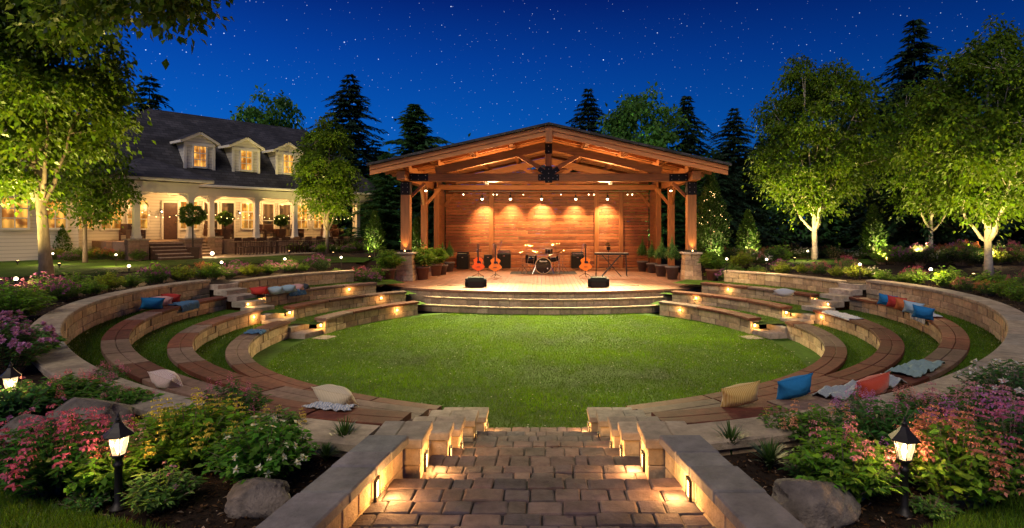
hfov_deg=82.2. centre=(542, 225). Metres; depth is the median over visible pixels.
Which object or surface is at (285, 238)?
dining chair
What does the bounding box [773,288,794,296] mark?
throw cushion
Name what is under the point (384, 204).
conifer
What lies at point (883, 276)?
shrub
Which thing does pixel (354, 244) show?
shrub
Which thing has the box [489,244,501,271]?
guitar
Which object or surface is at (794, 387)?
throw cushion
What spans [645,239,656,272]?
potted conifer
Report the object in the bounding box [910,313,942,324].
throw blanket
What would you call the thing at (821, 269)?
flowering shrub
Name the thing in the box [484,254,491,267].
amplifier
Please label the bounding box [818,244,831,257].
flowering shrub
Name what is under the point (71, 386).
flowering plant
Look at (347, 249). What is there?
flowering shrub
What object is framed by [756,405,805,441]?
flowering plant
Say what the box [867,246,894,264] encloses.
shrub
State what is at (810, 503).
boulder
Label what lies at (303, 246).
flowering shrub
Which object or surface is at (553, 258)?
snare drum
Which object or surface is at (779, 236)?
conifer
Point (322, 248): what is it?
shrub
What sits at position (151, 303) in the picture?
throw cushion
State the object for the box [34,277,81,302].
flowering shrub
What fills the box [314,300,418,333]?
curved bench
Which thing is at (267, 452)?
flowering plant
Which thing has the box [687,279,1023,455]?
wall
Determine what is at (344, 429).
grass tuft
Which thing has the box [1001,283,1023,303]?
shrub
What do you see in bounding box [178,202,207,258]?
topiary
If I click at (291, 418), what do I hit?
flowering plant
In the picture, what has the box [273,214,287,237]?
topiary
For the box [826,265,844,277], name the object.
shrub
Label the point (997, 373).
flowering plant
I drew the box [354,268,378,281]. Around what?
flowering shrub
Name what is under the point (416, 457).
stone pillar
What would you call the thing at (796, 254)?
flowering shrub
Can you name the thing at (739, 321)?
curved bench
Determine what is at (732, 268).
shrub
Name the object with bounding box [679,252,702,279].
stone pedestal
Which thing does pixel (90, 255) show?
shrub
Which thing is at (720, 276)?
flowering shrub
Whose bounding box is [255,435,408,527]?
cheek wall
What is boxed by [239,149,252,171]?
window
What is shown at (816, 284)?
wall
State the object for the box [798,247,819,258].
flowering shrub
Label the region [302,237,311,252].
dining chair
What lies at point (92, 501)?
flowering plant
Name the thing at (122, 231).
porch chair
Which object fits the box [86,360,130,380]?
flowering plant
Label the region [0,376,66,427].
flowering plant
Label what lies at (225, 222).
topiary
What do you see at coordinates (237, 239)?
dining chair
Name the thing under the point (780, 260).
flowering shrub
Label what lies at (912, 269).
flowering shrub
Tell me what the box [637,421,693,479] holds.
stone pillar
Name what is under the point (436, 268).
potted shrub
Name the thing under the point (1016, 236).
conifer
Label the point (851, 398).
flowering plant
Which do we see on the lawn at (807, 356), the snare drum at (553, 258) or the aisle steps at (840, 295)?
the aisle steps at (840, 295)
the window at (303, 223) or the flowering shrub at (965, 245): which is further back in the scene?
the window at (303, 223)
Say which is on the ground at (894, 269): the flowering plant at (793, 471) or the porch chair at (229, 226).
the flowering plant at (793, 471)
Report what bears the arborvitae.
on the ground at (894, 269)
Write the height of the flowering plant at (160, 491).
0.296 m
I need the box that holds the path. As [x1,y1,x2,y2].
[349,427,715,527]
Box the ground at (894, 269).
[0,229,1023,527]
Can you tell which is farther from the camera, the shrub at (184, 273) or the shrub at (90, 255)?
the shrub at (90, 255)
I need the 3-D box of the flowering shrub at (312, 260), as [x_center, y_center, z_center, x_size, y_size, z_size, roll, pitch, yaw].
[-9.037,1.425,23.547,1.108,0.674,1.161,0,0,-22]
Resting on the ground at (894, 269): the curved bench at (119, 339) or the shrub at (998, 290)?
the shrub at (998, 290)
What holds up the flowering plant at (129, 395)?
on the ground at (894, 269)
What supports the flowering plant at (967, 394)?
on the ground at (894, 269)
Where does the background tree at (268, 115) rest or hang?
on the ground at (894, 269)
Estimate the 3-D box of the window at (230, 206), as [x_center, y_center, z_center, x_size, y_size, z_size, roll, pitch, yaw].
[-20.672,-0.380,38.519,0.100,2.480,0.980,0,0,38]
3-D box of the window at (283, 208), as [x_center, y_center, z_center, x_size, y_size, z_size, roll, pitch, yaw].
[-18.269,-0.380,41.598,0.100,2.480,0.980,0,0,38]
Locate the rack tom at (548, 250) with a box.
[545,248,552,253]
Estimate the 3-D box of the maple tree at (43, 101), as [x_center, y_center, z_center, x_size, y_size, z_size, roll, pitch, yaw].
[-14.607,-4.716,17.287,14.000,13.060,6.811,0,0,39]
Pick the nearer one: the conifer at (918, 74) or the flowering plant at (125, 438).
the flowering plant at (125, 438)
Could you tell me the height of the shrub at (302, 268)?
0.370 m
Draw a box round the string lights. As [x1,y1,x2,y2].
[140,210,348,219]
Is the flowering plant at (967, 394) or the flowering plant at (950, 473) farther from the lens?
the flowering plant at (967, 394)
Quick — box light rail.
[449,190,645,191]
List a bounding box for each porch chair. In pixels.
[119,224,126,240]
[126,224,145,238]
[203,224,219,236]
[221,224,233,238]
[252,224,265,236]
[264,224,276,236]
[290,224,303,237]
[321,224,332,236]
[332,224,343,236]
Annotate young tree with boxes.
[24,136,150,262]
[287,110,368,252]
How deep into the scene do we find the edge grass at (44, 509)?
3.40 m
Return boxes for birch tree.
[741,53,913,259]
[857,80,980,245]
[883,13,1023,275]
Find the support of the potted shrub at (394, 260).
on the stage
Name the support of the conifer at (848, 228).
on the ground at (894, 269)
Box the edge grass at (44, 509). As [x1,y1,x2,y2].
[0,486,1023,527]
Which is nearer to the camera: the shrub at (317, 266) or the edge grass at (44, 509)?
the edge grass at (44, 509)
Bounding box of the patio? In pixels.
[201,249,394,257]
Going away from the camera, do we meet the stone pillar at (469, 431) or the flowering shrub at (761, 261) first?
the stone pillar at (469, 431)
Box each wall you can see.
[30,279,380,456]
[230,270,354,292]
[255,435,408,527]
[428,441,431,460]
[659,435,805,527]
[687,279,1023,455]
[723,270,846,292]
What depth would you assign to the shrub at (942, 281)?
16.16 m
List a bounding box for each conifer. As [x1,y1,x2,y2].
[125,76,173,113]
[302,74,393,236]
[338,140,398,216]
[340,153,416,249]
[343,104,475,242]
[397,182,481,250]
[441,242,447,274]
[444,240,454,271]
[537,88,640,233]
[631,96,728,246]
[636,237,648,271]
[641,182,684,249]
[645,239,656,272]
[653,238,667,276]
[665,237,681,279]
[675,108,807,247]
[675,153,757,250]
[742,136,811,246]
[784,140,887,247]
[794,95,978,247]
[837,19,1020,253]
[933,126,1023,247]
[944,88,1023,248]
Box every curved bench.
[101,296,410,425]
[167,309,428,420]
[225,321,441,415]
[257,282,376,305]
[283,290,406,318]
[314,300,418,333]
[626,321,846,409]
[637,309,904,415]
[651,296,969,423]
[658,300,760,333]
[671,290,792,318]
[700,282,819,304]
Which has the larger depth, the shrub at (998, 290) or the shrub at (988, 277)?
the shrub at (988, 277)
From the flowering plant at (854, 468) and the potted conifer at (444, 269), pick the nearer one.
the flowering plant at (854, 468)
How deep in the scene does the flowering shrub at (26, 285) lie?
12.74 m
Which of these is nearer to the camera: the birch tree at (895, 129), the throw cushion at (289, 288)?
the throw cushion at (289, 288)
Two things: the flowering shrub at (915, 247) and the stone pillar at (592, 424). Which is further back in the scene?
the flowering shrub at (915, 247)
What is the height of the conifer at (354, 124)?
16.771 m
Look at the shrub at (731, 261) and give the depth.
25.42 m
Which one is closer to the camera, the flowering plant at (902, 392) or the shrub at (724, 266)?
the flowering plant at (902, 392)
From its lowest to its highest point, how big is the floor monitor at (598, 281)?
0.400 m
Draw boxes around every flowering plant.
[0,283,57,321]
[0,309,58,374]
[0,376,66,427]
[0,404,140,499]
[8,326,67,362]
[20,369,122,412]
[53,488,113,512]
[63,439,147,499]
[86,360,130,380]
[92,385,163,407]
[103,387,267,472]
[117,461,209,514]
[122,418,162,474]
[179,453,223,472]
[193,372,272,415]
[193,416,319,483]
[248,404,306,426]
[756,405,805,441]
[778,400,859,443]
[778,461,808,478]
[782,415,913,502]
[826,395,945,455]
[830,380,883,415]
[882,404,1023,510]
[884,392,985,429]
[892,381,941,407]
[909,493,964,519]
[923,386,1023,444]
[925,380,1023,423]
[941,400,1023,498]
[952,358,1023,414]
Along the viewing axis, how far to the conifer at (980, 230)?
45.79 m
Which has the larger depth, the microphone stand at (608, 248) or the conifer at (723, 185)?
the conifer at (723, 185)
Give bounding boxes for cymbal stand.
[517,251,527,272]
[554,251,564,273]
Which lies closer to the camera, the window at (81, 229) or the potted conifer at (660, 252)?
the potted conifer at (660, 252)
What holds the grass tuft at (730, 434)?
on the ground at (894, 269)
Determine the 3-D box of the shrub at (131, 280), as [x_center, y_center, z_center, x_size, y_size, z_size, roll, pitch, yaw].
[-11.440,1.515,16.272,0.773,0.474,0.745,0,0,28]
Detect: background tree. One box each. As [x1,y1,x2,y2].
[227,83,305,129]
[587,81,693,233]
[675,147,779,235]
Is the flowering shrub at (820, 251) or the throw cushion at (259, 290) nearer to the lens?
the throw cushion at (259, 290)
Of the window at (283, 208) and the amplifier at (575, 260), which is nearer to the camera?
the amplifier at (575, 260)
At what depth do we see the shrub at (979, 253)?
26.12 m
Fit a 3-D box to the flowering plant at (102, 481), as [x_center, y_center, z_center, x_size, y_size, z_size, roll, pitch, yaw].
[-2.774,1.550,3.716,0.469,0.394,0.475,0,0,0]
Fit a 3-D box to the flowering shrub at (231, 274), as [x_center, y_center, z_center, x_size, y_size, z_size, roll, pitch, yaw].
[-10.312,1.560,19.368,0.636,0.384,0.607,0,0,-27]
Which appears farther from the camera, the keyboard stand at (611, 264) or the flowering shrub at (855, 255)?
the flowering shrub at (855, 255)
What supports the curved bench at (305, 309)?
on the terrace lawn at (686, 281)
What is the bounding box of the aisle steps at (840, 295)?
[739,282,865,339]
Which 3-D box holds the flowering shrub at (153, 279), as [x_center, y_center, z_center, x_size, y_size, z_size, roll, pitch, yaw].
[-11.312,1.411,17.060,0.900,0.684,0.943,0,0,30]
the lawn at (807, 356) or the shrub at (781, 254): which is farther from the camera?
the shrub at (781, 254)
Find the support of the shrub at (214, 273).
on the ground at (894, 269)
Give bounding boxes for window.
[0,196,29,229]
[46,197,67,229]
[79,200,93,230]
[99,199,122,230]
[126,199,148,229]
[178,200,198,229]
[192,144,207,168]
[202,200,218,236]
[220,201,235,237]
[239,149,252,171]
[240,202,252,229]
[261,202,274,237]
[278,203,291,236]
[282,153,294,174]
[298,203,308,228]
[313,212,322,228]
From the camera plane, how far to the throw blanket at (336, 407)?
6.56 m
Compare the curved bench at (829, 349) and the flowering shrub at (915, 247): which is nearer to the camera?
the curved bench at (829, 349)
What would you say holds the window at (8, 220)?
in the house
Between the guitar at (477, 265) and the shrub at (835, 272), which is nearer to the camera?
the shrub at (835, 272)
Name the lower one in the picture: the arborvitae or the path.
the path
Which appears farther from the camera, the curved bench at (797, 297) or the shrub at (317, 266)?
the shrub at (317, 266)
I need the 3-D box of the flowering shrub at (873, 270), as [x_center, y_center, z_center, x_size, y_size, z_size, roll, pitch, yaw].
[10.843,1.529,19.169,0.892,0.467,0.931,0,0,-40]
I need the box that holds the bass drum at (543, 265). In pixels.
[532,257,553,273]
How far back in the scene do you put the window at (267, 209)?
40.62 m
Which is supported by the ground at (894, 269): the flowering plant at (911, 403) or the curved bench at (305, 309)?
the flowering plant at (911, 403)
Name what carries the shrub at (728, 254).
on the ground at (894, 269)
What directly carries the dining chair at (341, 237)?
on the patio
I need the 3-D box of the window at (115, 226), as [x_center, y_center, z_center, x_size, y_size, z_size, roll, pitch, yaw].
[-24.611,-0.680,33.478,0.100,1.880,1.130,0,0,38]
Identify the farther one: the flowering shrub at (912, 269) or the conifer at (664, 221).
the conifer at (664, 221)
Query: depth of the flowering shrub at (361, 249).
38.24 m
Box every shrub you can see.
[0,277,33,295]
[15,271,70,295]
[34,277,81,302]
[50,280,87,298]
[51,247,67,259]
[57,251,79,260]
[61,271,92,284]
[65,247,88,259]
[75,278,107,295]
[85,268,123,283]
[88,248,101,258]
[88,270,127,291]
[93,246,113,259]
[100,249,122,259]
[110,249,124,259]
[115,272,146,288]
[128,249,149,260]
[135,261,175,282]
[136,263,171,284]
[168,264,196,281]
[188,260,212,279]
[199,262,227,279]
[220,267,240,277]
[222,260,252,275]
[237,263,265,275]
[257,260,279,268]
[261,263,278,274]
[277,260,299,272]
[280,257,300,268]
[285,243,298,251]
[296,241,310,251]
[297,263,309,271]
[303,253,330,268]
[309,243,324,252]
[311,259,331,271]
[315,242,331,252]
[330,244,342,252]
[335,239,350,246]
[336,244,346,252]
[341,244,356,252]
[347,240,362,252]
[352,266,367,279]
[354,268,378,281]
[356,241,368,251]
[366,272,384,281]
[370,265,389,278]
[372,247,406,279]
[414,244,440,279]
[428,246,449,275]
[697,248,729,280]
[713,268,724,281]
[715,260,733,270]
[719,250,740,261]
[722,263,744,270]
[728,257,750,268]
[730,251,754,266]
[745,247,764,264]
[746,264,767,271]
[750,252,774,264]
[763,247,787,263]
[765,245,793,262]
[768,259,793,268]
[770,259,792,273]
[780,241,805,256]
[791,248,808,258]
[793,263,809,273]
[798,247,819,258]
[806,259,830,274]
[810,244,828,257]
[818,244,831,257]
[823,245,844,258]
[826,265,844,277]
[832,255,863,274]
[837,249,853,256]
[841,262,871,278]
[847,250,867,258]
[865,266,886,278]
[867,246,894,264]
[871,270,893,280]
[884,244,899,253]
[887,246,911,264]
[891,273,906,282]
[899,265,928,280]
[900,268,929,284]
[906,249,936,265]
[907,242,927,253]
[917,242,937,252]
[925,246,943,254]
[929,249,950,264]
[929,270,962,288]
[931,265,967,285]
[934,244,963,253]
[943,246,980,265]
[945,239,971,248]
[951,277,980,292]
[954,240,980,252]
[963,250,983,264]
[968,270,1010,286]
[970,253,983,265]
[971,246,983,254]
[973,280,999,295]
[981,246,1011,264]
[987,276,1022,299]
[993,240,1023,250]
[999,240,1023,264]
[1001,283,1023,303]
[1002,270,1023,284]
[1005,247,1015,263]
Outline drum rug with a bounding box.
[510,271,576,273]
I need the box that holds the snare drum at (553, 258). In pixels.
[548,254,558,272]
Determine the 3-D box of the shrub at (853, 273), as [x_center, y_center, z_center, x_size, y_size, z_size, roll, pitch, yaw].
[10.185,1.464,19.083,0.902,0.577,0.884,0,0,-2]
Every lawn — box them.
[0,238,1023,527]
[68,279,1000,385]
[252,312,820,428]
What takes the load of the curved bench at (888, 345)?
on the terrace lawn at (686, 281)
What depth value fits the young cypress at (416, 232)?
28.64 m
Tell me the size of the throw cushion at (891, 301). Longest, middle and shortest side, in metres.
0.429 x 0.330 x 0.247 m
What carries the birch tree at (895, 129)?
on the ground at (894, 269)
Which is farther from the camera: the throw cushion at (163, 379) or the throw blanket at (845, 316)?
the throw blanket at (845, 316)
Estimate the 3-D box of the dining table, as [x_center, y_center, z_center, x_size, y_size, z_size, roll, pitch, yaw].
[-16.147,1.335,37.653,0.840,0.770,7.200,0,0,38]
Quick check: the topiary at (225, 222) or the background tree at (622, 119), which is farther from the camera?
the background tree at (622, 119)
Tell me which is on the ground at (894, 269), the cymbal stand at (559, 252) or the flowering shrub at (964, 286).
the flowering shrub at (964, 286)
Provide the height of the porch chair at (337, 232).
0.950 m
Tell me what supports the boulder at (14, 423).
on the ground at (894, 269)
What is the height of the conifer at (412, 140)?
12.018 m
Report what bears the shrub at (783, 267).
on the ground at (894, 269)
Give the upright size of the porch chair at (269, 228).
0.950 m
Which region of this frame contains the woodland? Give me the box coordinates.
[329,133,1020,247]
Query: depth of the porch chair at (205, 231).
36.69 m
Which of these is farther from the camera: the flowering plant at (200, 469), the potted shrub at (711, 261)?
the potted shrub at (711, 261)
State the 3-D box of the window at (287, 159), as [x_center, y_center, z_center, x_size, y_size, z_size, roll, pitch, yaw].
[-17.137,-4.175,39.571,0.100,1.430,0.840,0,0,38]
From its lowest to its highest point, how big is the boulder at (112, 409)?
0.432 m
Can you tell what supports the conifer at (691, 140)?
on the ground at (894, 269)
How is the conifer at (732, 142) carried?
on the ground at (894, 269)
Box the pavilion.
[366,122,731,267]
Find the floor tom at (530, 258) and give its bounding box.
[525,253,536,273]
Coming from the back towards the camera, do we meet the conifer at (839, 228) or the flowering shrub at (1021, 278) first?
the conifer at (839, 228)
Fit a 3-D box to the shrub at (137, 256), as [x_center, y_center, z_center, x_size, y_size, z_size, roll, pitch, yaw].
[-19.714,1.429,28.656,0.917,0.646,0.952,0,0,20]
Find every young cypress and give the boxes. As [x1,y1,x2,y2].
[52,223,72,254]
[362,209,386,259]
[412,215,429,265]
[735,209,760,255]
[857,203,888,259]
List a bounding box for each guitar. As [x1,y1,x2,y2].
[472,244,484,270]
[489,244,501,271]
[579,244,591,270]
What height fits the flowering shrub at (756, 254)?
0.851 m
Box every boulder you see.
[0,414,56,448]
[45,397,134,430]
[224,477,290,518]
[771,478,860,527]
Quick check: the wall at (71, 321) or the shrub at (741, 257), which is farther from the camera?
the shrub at (741, 257)
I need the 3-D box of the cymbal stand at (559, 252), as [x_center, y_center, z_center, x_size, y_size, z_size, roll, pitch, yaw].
[0.837,1.748,28.284,0.573,1.095,0.528,0,0,0]
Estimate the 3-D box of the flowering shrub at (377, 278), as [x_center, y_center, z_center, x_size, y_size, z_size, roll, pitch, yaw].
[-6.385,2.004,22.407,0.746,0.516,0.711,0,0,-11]
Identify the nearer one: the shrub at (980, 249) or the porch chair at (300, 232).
the shrub at (980, 249)
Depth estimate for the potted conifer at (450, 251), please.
29.33 m
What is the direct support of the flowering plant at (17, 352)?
on the ground at (894, 269)
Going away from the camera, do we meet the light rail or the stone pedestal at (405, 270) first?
the stone pedestal at (405, 270)
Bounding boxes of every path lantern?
[0,361,21,391]
[102,412,133,512]
[888,416,920,518]
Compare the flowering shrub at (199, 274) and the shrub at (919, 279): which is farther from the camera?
the flowering shrub at (199, 274)
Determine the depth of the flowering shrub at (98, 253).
29.58 m
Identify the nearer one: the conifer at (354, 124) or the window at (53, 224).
the window at (53, 224)
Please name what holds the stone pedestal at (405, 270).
on the stage
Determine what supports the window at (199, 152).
in the house
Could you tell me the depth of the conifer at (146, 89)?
49.82 m
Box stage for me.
[383,267,701,314]
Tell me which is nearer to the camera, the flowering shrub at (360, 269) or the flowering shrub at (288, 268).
the flowering shrub at (288, 268)
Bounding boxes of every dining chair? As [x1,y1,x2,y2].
[234,238,244,253]
[240,238,250,254]
[247,237,257,253]
[253,238,263,254]
[260,237,266,252]
[266,238,275,253]
[272,237,281,245]
[278,237,288,253]
[290,237,299,252]
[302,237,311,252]
[313,237,322,251]
[336,236,343,245]
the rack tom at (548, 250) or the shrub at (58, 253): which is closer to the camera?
the rack tom at (548, 250)
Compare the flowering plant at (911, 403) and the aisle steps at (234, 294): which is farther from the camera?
the aisle steps at (234, 294)
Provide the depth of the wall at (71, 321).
7.65 m
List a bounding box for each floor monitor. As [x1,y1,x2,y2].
[465,276,486,287]
[588,276,608,287]
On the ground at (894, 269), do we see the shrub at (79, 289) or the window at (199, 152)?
the shrub at (79, 289)
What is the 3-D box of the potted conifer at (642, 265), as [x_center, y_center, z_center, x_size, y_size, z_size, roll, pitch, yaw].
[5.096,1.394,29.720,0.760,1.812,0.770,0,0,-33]
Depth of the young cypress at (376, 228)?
30.86 m
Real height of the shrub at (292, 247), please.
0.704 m
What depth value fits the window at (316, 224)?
43.60 m
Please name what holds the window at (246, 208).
in the house
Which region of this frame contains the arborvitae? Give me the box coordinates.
[697,172,733,257]
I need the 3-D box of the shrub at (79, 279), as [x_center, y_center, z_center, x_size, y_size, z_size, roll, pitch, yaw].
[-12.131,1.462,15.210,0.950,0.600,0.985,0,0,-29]
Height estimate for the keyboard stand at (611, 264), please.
0.978 m
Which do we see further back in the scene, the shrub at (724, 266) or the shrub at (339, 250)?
the shrub at (339, 250)
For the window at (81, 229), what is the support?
in the house
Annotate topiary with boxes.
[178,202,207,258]
[215,210,234,238]
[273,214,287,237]
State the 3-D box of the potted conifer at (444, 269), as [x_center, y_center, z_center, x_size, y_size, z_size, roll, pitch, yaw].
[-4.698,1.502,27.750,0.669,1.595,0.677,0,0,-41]
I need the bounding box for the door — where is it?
[164,203,176,238]
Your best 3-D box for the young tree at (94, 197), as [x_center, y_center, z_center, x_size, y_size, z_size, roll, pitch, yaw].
[-21.184,-1.560,27.232,4.527,6.622,4.503,0,0,33]
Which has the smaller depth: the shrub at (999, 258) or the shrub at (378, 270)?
the shrub at (378, 270)
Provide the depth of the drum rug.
28.78 m
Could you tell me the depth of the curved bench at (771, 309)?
18.72 m
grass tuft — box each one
[313,441,342,462]
[328,416,361,436]
[711,420,751,454]
[746,438,789,470]
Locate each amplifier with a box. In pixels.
[456,252,469,268]
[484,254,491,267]
[497,250,510,268]
[571,252,583,268]
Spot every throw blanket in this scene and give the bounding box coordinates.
[168,300,199,312]
[244,329,265,334]
[289,288,306,296]
[303,401,358,411]
[812,373,907,400]
[822,310,862,320]
[885,359,945,377]
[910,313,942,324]
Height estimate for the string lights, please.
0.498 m
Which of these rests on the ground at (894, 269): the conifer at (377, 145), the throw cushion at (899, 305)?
the conifer at (377, 145)
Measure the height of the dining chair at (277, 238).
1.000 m
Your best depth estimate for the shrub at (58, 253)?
29.40 m
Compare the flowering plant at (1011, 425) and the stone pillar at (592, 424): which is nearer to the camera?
the flowering plant at (1011, 425)
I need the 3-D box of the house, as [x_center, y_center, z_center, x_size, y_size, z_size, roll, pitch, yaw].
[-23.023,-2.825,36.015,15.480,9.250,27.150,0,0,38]
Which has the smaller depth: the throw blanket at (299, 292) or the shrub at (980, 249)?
the throw blanket at (299, 292)
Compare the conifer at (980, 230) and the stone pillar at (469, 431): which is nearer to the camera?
the stone pillar at (469, 431)
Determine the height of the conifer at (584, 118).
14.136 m
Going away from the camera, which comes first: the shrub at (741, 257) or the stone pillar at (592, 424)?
the stone pillar at (592, 424)
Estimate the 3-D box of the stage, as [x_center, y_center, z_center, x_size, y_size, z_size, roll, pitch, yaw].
[0.325,2.675,26.489,13.050,0.750,13.418,0,0,0]
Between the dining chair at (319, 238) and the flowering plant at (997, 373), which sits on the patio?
the dining chair at (319, 238)
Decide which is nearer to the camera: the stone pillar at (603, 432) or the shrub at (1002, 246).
the stone pillar at (603, 432)
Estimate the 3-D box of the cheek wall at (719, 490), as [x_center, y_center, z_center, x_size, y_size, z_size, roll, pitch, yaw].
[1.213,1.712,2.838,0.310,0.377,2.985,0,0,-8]
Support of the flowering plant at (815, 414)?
on the ground at (894, 269)
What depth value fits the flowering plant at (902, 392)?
5.08 m
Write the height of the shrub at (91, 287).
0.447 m
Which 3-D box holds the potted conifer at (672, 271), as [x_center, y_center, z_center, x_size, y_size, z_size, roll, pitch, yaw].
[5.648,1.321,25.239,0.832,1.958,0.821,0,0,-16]
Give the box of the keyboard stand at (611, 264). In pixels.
[595,255,627,276]
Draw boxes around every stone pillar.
[374,421,432,478]
[413,416,465,447]
[429,410,478,441]
[429,422,453,455]
[443,407,488,430]
[587,407,631,431]
[596,410,645,440]
[608,416,659,447]
[618,422,664,456]
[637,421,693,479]
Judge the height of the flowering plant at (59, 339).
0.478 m
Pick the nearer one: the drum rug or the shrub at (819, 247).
the drum rug
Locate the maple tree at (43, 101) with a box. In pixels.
[0,0,234,276]
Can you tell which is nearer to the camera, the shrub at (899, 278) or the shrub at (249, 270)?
the shrub at (899, 278)
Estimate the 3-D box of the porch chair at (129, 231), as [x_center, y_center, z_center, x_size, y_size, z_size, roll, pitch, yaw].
[-21.760,0.350,31.378,0.620,0.950,0.720,0,0,34]
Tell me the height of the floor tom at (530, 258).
0.959 m
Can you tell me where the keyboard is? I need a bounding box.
[594,252,628,254]
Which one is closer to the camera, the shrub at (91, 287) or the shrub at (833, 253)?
the shrub at (91, 287)
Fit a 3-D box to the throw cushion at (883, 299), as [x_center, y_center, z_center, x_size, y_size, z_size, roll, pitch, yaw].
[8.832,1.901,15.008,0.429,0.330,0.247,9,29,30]
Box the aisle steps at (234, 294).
[209,282,336,339]
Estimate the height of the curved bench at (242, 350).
0.500 m
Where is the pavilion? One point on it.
(614, 160)
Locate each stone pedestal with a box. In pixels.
[395,252,417,280]
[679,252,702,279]
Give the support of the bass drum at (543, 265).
on the drum rug
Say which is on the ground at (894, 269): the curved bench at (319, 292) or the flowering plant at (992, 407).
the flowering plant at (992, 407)
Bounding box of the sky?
[50,0,1023,283]
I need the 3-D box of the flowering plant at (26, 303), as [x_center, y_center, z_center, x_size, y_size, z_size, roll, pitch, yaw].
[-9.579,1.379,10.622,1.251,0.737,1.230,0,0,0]
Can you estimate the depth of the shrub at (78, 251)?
28.98 m
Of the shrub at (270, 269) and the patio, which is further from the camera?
the patio
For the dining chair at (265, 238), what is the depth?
37.13 m
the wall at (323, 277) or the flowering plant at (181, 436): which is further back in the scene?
the wall at (323, 277)
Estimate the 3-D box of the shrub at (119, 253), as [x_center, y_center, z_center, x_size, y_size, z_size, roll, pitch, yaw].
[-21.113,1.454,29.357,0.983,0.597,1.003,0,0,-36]
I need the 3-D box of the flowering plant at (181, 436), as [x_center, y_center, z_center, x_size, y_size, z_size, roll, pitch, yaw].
[-2.510,1.465,4.221,1.010,0.566,0.949,0,0,-18]
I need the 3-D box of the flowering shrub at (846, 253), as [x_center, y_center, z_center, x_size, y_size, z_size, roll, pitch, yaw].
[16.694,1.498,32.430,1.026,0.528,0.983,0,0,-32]
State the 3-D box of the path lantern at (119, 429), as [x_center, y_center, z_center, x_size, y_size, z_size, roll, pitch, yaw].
[-2.590,1.435,3.582,0.176,0.590,0.152,0,0,-11]
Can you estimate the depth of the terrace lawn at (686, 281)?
13.20 m
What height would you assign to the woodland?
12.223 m
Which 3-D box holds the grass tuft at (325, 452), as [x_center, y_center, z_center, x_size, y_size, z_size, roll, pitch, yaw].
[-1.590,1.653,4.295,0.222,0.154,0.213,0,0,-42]
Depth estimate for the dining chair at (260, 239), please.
35.28 m
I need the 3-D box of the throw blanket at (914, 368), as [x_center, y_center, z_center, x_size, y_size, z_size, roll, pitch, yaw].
[5.343,1.999,8.367,1.199,0.121,0.447,0,0,-39]
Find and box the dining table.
[230,240,342,254]
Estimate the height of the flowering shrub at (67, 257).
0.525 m
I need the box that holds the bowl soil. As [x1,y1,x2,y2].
[261,311,814,328]
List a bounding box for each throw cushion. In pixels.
[139,297,164,308]
[147,369,182,388]
[152,296,172,305]
[161,294,180,302]
[249,286,269,294]
[268,286,284,294]
[280,285,297,292]
[293,284,304,289]
[311,384,358,404]
[720,380,759,406]
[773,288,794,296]
[776,373,812,399]
[854,371,890,399]
[877,293,897,304]
[886,295,906,306]
[894,297,915,309]
[902,300,924,312]
[911,304,934,319]
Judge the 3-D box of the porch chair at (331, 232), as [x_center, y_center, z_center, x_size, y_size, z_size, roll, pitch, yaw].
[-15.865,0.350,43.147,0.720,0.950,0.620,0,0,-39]
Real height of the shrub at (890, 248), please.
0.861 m
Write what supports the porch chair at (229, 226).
on the house
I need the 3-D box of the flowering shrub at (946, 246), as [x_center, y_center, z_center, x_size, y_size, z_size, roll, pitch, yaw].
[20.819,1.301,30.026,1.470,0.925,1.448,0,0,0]
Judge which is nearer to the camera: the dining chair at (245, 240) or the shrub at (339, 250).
the dining chair at (245, 240)
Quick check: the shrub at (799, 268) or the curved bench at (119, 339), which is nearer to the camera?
the curved bench at (119, 339)
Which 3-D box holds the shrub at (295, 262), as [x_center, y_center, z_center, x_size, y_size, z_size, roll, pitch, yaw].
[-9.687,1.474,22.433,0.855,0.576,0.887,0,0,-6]
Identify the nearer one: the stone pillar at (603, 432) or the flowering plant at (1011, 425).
the flowering plant at (1011, 425)
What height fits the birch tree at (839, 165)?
10.526 m
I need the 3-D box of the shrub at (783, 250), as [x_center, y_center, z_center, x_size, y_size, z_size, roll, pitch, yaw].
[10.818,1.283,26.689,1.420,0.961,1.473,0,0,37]
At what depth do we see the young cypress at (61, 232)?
29.88 m
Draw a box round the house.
[0,109,379,260]
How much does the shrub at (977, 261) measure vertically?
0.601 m
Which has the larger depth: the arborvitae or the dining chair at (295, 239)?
the dining chair at (295, 239)
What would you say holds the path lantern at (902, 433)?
on the ground at (894, 269)

